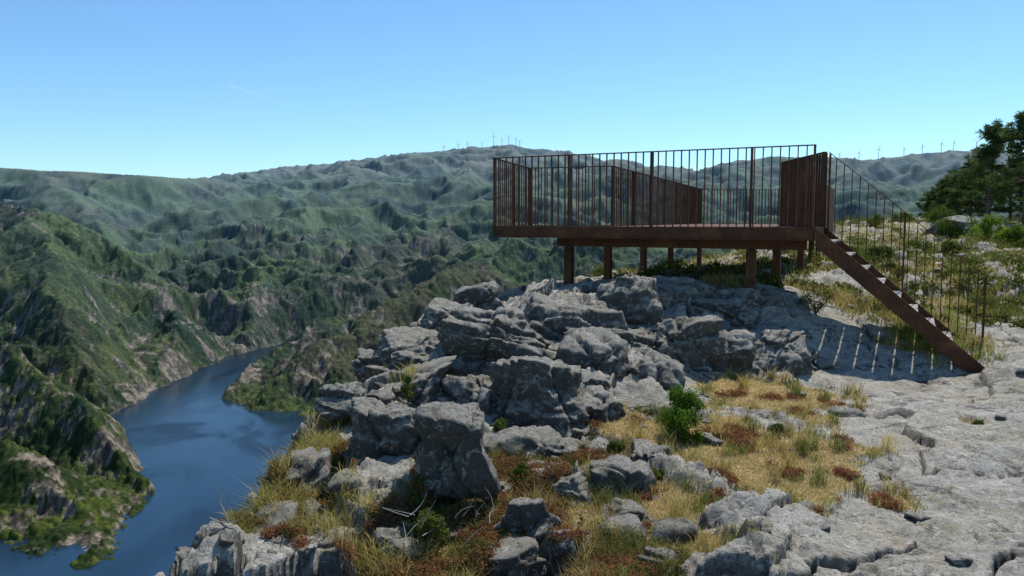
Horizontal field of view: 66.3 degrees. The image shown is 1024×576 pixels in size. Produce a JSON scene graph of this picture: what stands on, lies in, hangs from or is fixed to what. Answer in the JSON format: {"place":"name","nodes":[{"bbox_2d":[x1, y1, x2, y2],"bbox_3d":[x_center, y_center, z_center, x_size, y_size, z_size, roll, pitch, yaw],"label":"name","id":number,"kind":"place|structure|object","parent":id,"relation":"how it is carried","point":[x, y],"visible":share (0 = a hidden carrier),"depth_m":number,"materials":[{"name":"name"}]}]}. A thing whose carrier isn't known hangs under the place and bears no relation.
{"place":"outdoors","nodes":[
{"label":"outdoors","id":0,"kind":"place"},
{"bbox_2d":[0,342,317,575],"bbox_3d":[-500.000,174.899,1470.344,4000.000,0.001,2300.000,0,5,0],"label":"river water","id":1,"kind":"structure","parent":0,"point":[195,442],"depth_m":976.02,"materials":[{"name":"blue liquid"}]},
{"bbox_2d":[0,144,1023,569],"bbox_3d":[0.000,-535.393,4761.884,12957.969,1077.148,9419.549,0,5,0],"label":"hills terrain","id":2,"kind":"structure","parent":0,"point":[118,292],"depth_m":2063.98,"materials":[{"name":"green plant"}]},
{"bbox_2d":[0,0,1023,178],"label":"sky","id":3,"kind":"structure","parent":0,"point":[184,89],"materials":[{"name":"blue"}]},
{"bbox_2d":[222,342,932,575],"bbox_3d":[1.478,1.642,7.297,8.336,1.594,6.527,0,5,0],"label":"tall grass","id":4,"kind":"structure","parent":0,"point":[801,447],"depth_m":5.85,"materials":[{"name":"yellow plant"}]},
{"bbox_2d":[155,217,1023,575],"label":"ground","id":5,"kind":"structure","parent":0,"point":[963,477],"depth_m":6.32,"materials":[{"name":"stone"}]},
{"bbox_2d":[174,546,189,564],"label":"granite boulder","id":6,"kind":"object","parent":5,"relation":"on","point":[181,552],"visible":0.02,"depth_m":4.73,"materials":[{"name":"grey stone"}]},
{"bbox_2d":[249,500,299,531],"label":"granite boulder","id":7,"kind":"object","parent":5,"relation":"on","point":[287,508],"visible":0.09,"depth_m":5.11,"materials":[{"name":"grey stone"}]},
{"bbox_2d":[285,447,333,495],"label":"granite boulder","id":8,"kind":"object","parent":5,"relation":"on","point":[315,463],"visible":0.29,"depth_m":5.63,"materials":[{"name":"grey stone"}]},
{"bbox_2d":[213,358,424,575],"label":"cliff grass","id":9,"kind":"structure","parent":5,"relation":"on","point":[327,439],"depth_m":5.27,"materials":[{"name":"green plant"}]},
{"bbox_2d":[314,381,366,424],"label":"granite boulder","id":10,"kind":"object","parent":5,"relation":"on","point":[333,402],"visible":0.76,"depth_m":7.27,"materials":[{"name":"grey stone"}]},
{"bbox_2d":[210,486,497,548],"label":"dead branches","id":11,"kind":"object","parent":5,"relation":"on","point":[225,515],"visible":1,"depth_m":4.78,"materials":[{"name":"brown wood"}]},
{"bbox_2d":[350,348,381,377],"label":"granite boulder","id":12,"kind":"object","parent":5,"relation":"on","point":[367,357],"visible":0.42,"depth_m":9.05,"materials":[{"name":"grey stone"}]},
{"bbox_2d":[373,526,422,565],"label":"granite boulder","id":13,"kind":"object","parent":5,"relation":"on","point":[389,534],"visible":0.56,"depth_m":4.87,"materials":[{"name":"grey stone"}]},
{"bbox_2d":[400,374,417,399],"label":"shrub","id":14,"kind":"object","parent":5,"relation":"on","point":[406,380],"visible":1,"depth_m":7.75,"materials":[{"name":"green plant"}]},
{"bbox_2d":[372,355,456,407],"bbox_3d":[-1.034,1.079,8.195,0.908,0.710,0.887,0,5,0],"label":"granite boulder","id":15,"kind":"object","parent":5,"relation":"on","point":[428,376],"visible":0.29,"depth_m":7.98,"materials":[{"name":"grey stone"}]},
{"bbox_2d":[340,396,497,467],"bbox_3d":[-0.738,1.479,5.994,1.288,1.267,0.784,0,5,0],"label":"granite boulder","id":16,"kind":"object","parent":5,"relation":"on","point":[379,428],"visible":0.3,"depth_m":5.74,"materials":[{"name":"grey stone"}]},
{"bbox_2d":[406,474,434,514],"bbox_3d":[-0.626,1.423,5.297,0.195,0.336,0.214,1,5,13],"label":"shrub","id":17,"kind":"object","parent":5,"relation":"on","point":[417,499],"visible":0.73,"depth_m":5.26,"materials":[{"name":"green plant"}]},
{"bbox_2d":[377,326,467,377],"bbox_3d":[-1.065,0.935,9.148,1.274,0.887,1.344,0,5,0],"label":"granite boulder","id":18,"kind":"object","parent":5,"relation":"on","point":[405,345],"visible":0.32,"depth_m":8.83,"materials":[{"name":"grey stone"}]},
{"bbox_2d":[406,507,451,547],"bbox_3d":[-0.533,1.527,4.902,0.313,0.281,0.199,3,6,33],"label":"shrub","id":19,"kind":"object","parent":5,"relation":"on","point":[431,522],"visible":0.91,"depth_m":4.87,"materials":[{"name":"green plant"}]},
{"bbox_2d":[417,297,472,330],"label":"granite boulder","id":20,"kind":"object","parent":5,"relation":"on","point":[437,310],"visible":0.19,"depth_m":9.81,"materials":[{"name":"grey stone"}]},
{"bbox_2d":[219,429,689,575],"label":"heather clumps","id":21,"kind":"object","parent":5,"relation":"on","point":[610,536],"visible":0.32,"depth_m":4.94,"materials":[{"name":"brown plant"}]},
{"bbox_2d":[414,401,500,501],"bbox_3d":[-0.373,1.153,5.447,0.593,0.741,0.389,0,5,0],"label":"granite boulder","id":22,"kind":"object","parent":5,"relation":"on","point":[453,459],"visible":0.99,"depth_m":5.32,"materials":[{"name":"grey stone"}]},
{"bbox_2d":[441,374,491,414],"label":"granite boulder","id":23,"kind":"object","parent":5,"relation":"on","point":[470,388],"visible":0.39,"depth_m":7.77,"materials":[{"name":"grey stone"}]},
{"bbox_2d":[453,281,504,310],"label":"granite boulder","id":24,"kind":"object","parent":5,"relation":"on","point":[483,295],"visible":0.44,"depth_m":10.68,"materials":[{"name":"grey stone"}]},
{"bbox_2d":[437,306,555,374],"bbox_3d":[-0.155,0.795,9.273,1.476,1.185,1.322,-1,5,-7],"label":"granite boulder","id":25,"kind":"object","parent":5,"relation":"on","point":[469,334],"visible":0.51,"depth_m":8.74,"materials":[{"name":"grey stone"}]},
{"bbox_2d":[490,417,506,431],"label":"shrub","id":26,"kind":"object","parent":5,"relation":"on","point":[498,425],"visible":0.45,"depth_m":6.63,"materials":[{"name":"green plant"}]},
{"bbox_2d":[510,461,539,489],"bbox_3d":[0.116,1.387,5.728,0.284,0.239,0.172,-4,6,-37],"label":"shrub","id":27,"kind":"object","parent":5,"relation":"on","point":[521,468],"visible":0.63,"depth_m":5.70,"materials":[{"name":"green plant"}]},
{"bbox_2d":[491,497,561,545],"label":"granite boulder","id":28,"kind":"object","parent":5,"relation":"on","point":[528,513],"visible":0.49,"depth_m":5.03,"materials":[{"name":"grey stone"}]},
{"bbox_2d":[489,355,589,437],"bbox_3d":[0.273,1.188,7.562,1.222,1.107,0.954,3,6,32],"label":"granite boulder","id":29,"kind":"object","parent":5,"relation":"on","point":[536,391],"visible":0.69,"depth_m":7.31,"materials":[{"name":"grey stone"}]},
{"bbox_2d":[525,425,564,459],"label":"granite boulder","id":30,"kind":"object","parent":5,"relation":"on","point":[550,436],"visible":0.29,"depth_m":6.67,"materials":[{"name":"grey stone"}]},
{"bbox_2d":[220,387,905,575],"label":"red stonecrop","id":31,"kind":"object","parent":5,"relation":"on","point":[299,542],"visible":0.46,"depth_m":5.31,"materials":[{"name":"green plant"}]},
{"bbox_2d":[308,284,818,575],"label":"rock outcrop","id":32,"kind":"object","parent":5,"relation":"on","point":[519,556],"visible":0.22,"depth_m":7.82,"materials":[{"name":"stone"}]},
{"bbox_2d":[550,472,598,506],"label":"granite boulder","id":33,"kind":"object","parent":5,"relation":"on","point":[574,483],"visible":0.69,"depth_m":5.59,"materials":[{"name":"grey stone"}]},
{"bbox_2d":[522,292,628,340],"bbox_3d":[0.622,0.988,10.002,2.148,1.768,1.568,0,5,0],"label":"granite boulder","id":34,"kind":"object","parent":5,"relation":"on","point":[547,317],"visible":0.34,"depth_m":9.77,"materials":[{"name":"grey stone"}]},
{"bbox_2d":[547,437,613,461],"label":"granite boulder","id":35,"kind":"object","parent":5,"relation":"on","point":[570,443],"visible":0.28,"depth_m":6.66,"materials":[{"name":"grey stone"}]},
{"bbox_2d":[555,326,628,379],"bbox_3d":[0.910,1.000,8.901,1.061,1.083,0.926,0,5,0],"label":"granite boulder","id":36,"kind":"object","parent":5,"relation":"on","point":[603,350],"visible":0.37,"depth_m":8.58,"materials":[{"name":"grey stone"}]},
{"bbox_2d":[222,275,981,575],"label":"green grass","id":37,"kind":"structure","parent":5,"relation":"on","point":[703,506],"depth_m":5.61,"materials":[{"name":"green plant"}]},
{"bbox_2d":[581,385,625,422],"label":"granite boulder","id":38,"kind":"object","parent":5,"relation":"on","point":[601,403],"visible":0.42,"depth_m":7.55,"materials":[{"name":"grey stone"}]},
{"bbox_2d":[562,325,657,355],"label":"granite boulder","id":39,"kind":"object","parent":5,"relation":"on","point":[643,344],"visible":0.2,"depth_m":9.33,"materials":[{"name":"grey stone"}]},
{"bbox_2d":[607,440,625,453],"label":"shrub","id":40,"kind":"object","parent":5,"relation":"on","point":[612,445],"visible":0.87,"depth_m":6.52,"materials":[{"name":"green plant"}]},
{"bbox_2d":[240,280,993,575],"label":"dry grass","id":41,"kind":"structure","parent":5,"relation":"on","point":[817,490],"depth_m":6.66,"materials":[{"name":"yellow plant"}]},
{"bbox_2d":[219,248,1023,575],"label":"loose rocks","id":42,"kind":"object","parent":5,"relation":"on","point":[667,526],"visible":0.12,"depth_m":5.24,"materials":[{"name":"stone"}]},
{"bbox_2d":[589,454,657,498],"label":"granite boulder","id":43,"kind":"object","parent":5,"relation":"on","point":[618,468],"visible":0.42,"depth_m":5.72,"materials":[{"name":"grey stone"}]},
{"bbox_2d":[601,497,656,525],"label":"granite boulder","id":44,"kind":"object","parent":5,"relation":"on","point":[635,509],"visible":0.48,"depth_m":5.27,"materials":[{"name":"grey stone"}]},
{"bbox_2d":[595,274,663,325],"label":"granite boulder","id":45,"kind":"object","parent":5,"relation":"on","point":[635,299],"visible":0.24,"depth_m":10.47,"materials":[{"name":"grey stone"}]},
{"bbox_2d":[630,438,671,462],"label":"granite boulder","id":46,"kind":"object","parent":5,"relation":"on","point":[644,450],"visible":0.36,"depth_m":6.48,"materials":[{"name":"grey stone"}]},
{"bbox_2d":[628,350,685,390],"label":"granite boulder","id":47,"kind":"object","parent":5,"relation":"on","point":[665,371],"visible":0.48,"depth_m":8.63,"materials":[{"name":"grey stone"}]},
{"bbox_2d":[651,465,664,480],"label":"shrub","id":48,"kind":"object","parent":5,"relation":"on","point":[660,472],"visible":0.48,"depth_m":5.95,"materials":[{"name":"green plant"}]},
{"bbox_2d":[607,275,715,309],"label":"granite boulder","id":49,"kind":"object","parent":5,"relation":"on","point":[681,289],"visible":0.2,"depth_m":11.17,"materials":[{"name":"grey stone"}]},
{"bbox_2d":[656,383,706,444],"bbox_3d":[1.546,1.136,7.020,0.415,0.548,0.470,-1,5,-11],"label":"green shrub","id":50,"kind":"object","parent":5,"relation":"on","point":[684,403],"visible":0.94,"depth_m":6.98,"materials":[{"name":"green plant"}]},
{"bbox_2d":[654,315,726,368],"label":"granite boulder","id":51,"kind":"object","parent":5,"relation":"on","point":[695,342],"visible":0.73,"depth_m":9.16,"materials":[{"name":"grey stone"}]},
{"bbox_2d":[689,287,764,318],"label":"granite boulder","id":52,"kind":"object","parent":5,"relation":"on","point":[730,302],"visible":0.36,"depth_m":10.95,"materials":[{"name":"grey stone"}]},
{"bbox_2d":[712,329,756,371],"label":"granite boulder","id":53,"kind":"object","parent":5,"relation":"on","point":[740,345],"visible":0.49,"depth_m":9.25,"materials":[{"name":"grey stone"}]},
{"bbox_2d":[491,144,987,372],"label":"viewing platform","id":54,"kind":"structure","parent":5,"relation":"on","point":[805,206],"depth_m":11.68,"materials":[{"name":"metal"}]},
{"bbox_2d":[736,409,793,423],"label":"granite boulder","id":55,"kind":"object","parent":5,"relation":"on","point":[781,416],"visible":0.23,"depth_m":7.70,"materials":[{"name":"grey stone"}]},
{"bbox_2d":[769,423,783,435],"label":"shrub","id":56,"kind":"object","parent":5,"relation":"on","point":[774,426],"visible":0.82,"depth_m":7.10,"materials":[{"name":"green plant"}]},
{"bbox_2d":[756,329,813,374],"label":"granite boulder","id":57,"kind":"object","parent":5,"relation":"on","point":[796,342],"visible":0.45,"depth_m":9.62,"materials":[{"name":"grey stone"}]},
{"bbox_2d":[781,265,810,279],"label":"shrub","id":58,"kind":"object","parent":5,"relation":"on","point":[806,273],"visible":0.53,"depth_m":15.09,"materials":[{"name":"green plant"}]},
{"bbox_2d":[587,211,1023,327],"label":"plateau scrub","id":59,"kind":"object","parent":5,"relation":"on","point":[994,315],"visible":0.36,"depth_m":17.73,"materials":[{"name":"green plant"}]},
{"bbox_2d":[795,283,835,315],"bbox_3d":[4.335,0.161,11.158,0.563,0.453,0.455,0,5,0],"label":"shrub","id":60,"kind":"object","parent":5,"relation":"on","point":[810,295],"visible":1,"depth_m":11.12,"materials":[{"name":"green plant"}]},
{"bbox_2d":[850,246,866,256],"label":"broom bush","id":61,"kind":"object","parent":5,"relation":"on","point":[853,248],"visible":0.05,"depth_m":25.90,"materials":[{"name":"green plant"}]},
{"bbox_2d":[848,284,888,312],"bbox_3d":[5.358,0.156,11.718,0.658,0.532,0.547,2,5,22],"label":"shrub","id":62,"kind":"object","parent":5,"relation":"on","point":[874,303],"visible":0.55,"depth_m":11.74,"materials":[{"name":"green plant"}]},
{"bbox_2d":[866,214,882,227],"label":"broom bush","id":63,"kind":"object","parent":5,"relation":"on","point":[879,218],"visible":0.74,"depth_m":45.65,"materials":[{"name":"green plant"}]},
{"bbox_2d":[867,244,895,259],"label":"broom bush","id":64,"kind":"object","parent":5,"relation":"on","point":[886,251],"visible":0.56,"depth_m":23.77,"materials":[{"name":"green plant"}]},
{"bbox_2d":[890,211,913,222],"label":"broom bush","id":65,"kind":"object","parent":5,"relation":"on","point":[895,215],"visible":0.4,"depth_m":47.59,"materials":[{"name":"green plant"}]},
{"bbox_2d":[903,285,917,298],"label":"shrub","id":66,"kind":"object","parent":5,"relation":"on","point":[911,294],"visible":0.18,"depth_m":12.73,"materials":[{"name":"green plant"}]},
{"bbox_2d":[825,284,1008,368],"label":"verge grass","id":67,"kind":"structure","parent":5,"relation":"on","point":[914,335],"depth_m":10.72,"materials":[{"name":"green plant"}]},
{"bbox_2d":[902,239,933,251],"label":"broom bush","id":68,"kind":"object","parent":5,"relation":"on","point":[920,245],"visible":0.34,"depth_m":29.82,"materials":[{"name":"green plant"}]},
{"bbox_2d":[915,187,957,217],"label":"pine tree","id":69,"kind":"object","parent":5,"relation":"on","point":[928,198],"visible":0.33,"depth_m":59.60,"materials":[{"name":"green plant"}]},
{"bbox_2d":[925,204,956,223],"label":"broom bush","id":70,"kind":"object","parent":5,"relation":"on","point":[937,214],"visible":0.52,"depth_m":43.69,"materials":[{"name":"green plant"}]},
{"bbox_2d":[922,176,973,214],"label":"pine tree","id":71,"kind":"object","parent":5,"relation":"on","point":[943,183],"visible":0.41,"depth_m":55.57,"materials":[{"name":"green plant"}]},
{"bbox_2d":[933,239,962,254],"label":"broom bush","id":72,"kind":"object","parent":5,"relation":"on","point":[951,244],"visible":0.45,"depth_m":25.73,"materials":[{"name":"green plant"}]},
{"bbox_2d":[934,217,963,238],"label":"broom bush","id":73,"kind":"object","parent":5,"relation":"on","point":[951,229],"visible":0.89,"depth_m":37.74,"materials":[{"name":"green plant"}]},
{"bbox_2d":[923,215,991,235],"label":"granite boulder","id":74,"kind":"object","parent":5,"relation":"on","point":[961,221],"visible":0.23,"depth_m":37.89,"materials":[{"name":"grey stone"}]},
{"bbox_2d":[941,158,1000,216],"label":"pine tree","id":75,"kind":"object","parent":5,"relation":"on","point":[978,207],"visible":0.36,"depth_m":51.59,"materials":[{"name":"green plant"}]},
{"bbox_2d":[971,419,983,424],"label":"shrub","id":76,"kind":"object","parent":5,"relation":"on","point":[978,422],"visible":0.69,"depth_m":7.37,"materials":[{"name":"green plant"}]},
{"bbox_2d":[961,290,998,308],"bbox_3d":[7.897,0.290,13.163,0.469,0.506,0.616,0,5,0],"label":"shrub","id":77,"kind":"object","parent":5,"relation":"on","point":[987,303],"visible":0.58,"depth_m":13.16,"materials":[{"name":"green plant"}]},
{"bbox_2d":[943,119,1022,219],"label":"pine tree","id":78,"kind":"object","parent":5,"relation":"on","point":[987,153],"visible":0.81,"depth_m":45.43,"materials":[{"name":"green plant"}]},
{"bbox_2d":[961,214,1006,240],"bbox_3d":[20.528,-2.454,33.909,1.798,1.599,1.482,0,5,0],"label":"broom bush","id":79,"kind":"object","parent":5,"relation":"on","point":[985,228],"visible":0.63,"depth_m":33.82,"materials":[{"name":"green plant"}]},
{"bbox_2d":[971,111,1023,223],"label":"pine tree","id":80,"kind":"object","parent":5,"relation":"on","point":[1016,131],"visible":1,"depth_m":41.64,"materials":[{"name":"green plant"}]},
{"bbox_2d":[980,157,1023,219],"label":"pine tree","id":81,"kind":"object","parent":5,"relation":"on","point":[1009,209],"visible":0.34,"depth_m":49.30,"materials":[{"name":"green plant"}]},
{"bbox_2d":[991,223,1023,245],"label":"broom bush","id":82,"kind":"object","parent":5,"relation":"on","point":[1005,234],"visible":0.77,"depth_m":32.64,"materials":[{"name":"green plant"}]},
{"bbox_2d":[1010,225,1023,245],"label":"broom bush","id":83,"kind":"object","parent":5,"relation":"on","point":[1020,236],"visible":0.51,"depth_m":32.55,"materials":[{"name":"green plant"}]},
{"bbox_2d":[1019,238,1023,247],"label":"broom bush","id":84,"kind":"object","parent":5,"relation":"on","point":[1022,240],"visible":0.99,"depth_m":30.99,"materials":[{"name":"green plant"}]},
{"bbox_2d":[591,231,1023,355],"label":"meadow grass","id":85,"kind":"structure","parent":0,"point":[843,298],"depth_m":14.06,"materials":[{"name":"green plant"}]}
]}

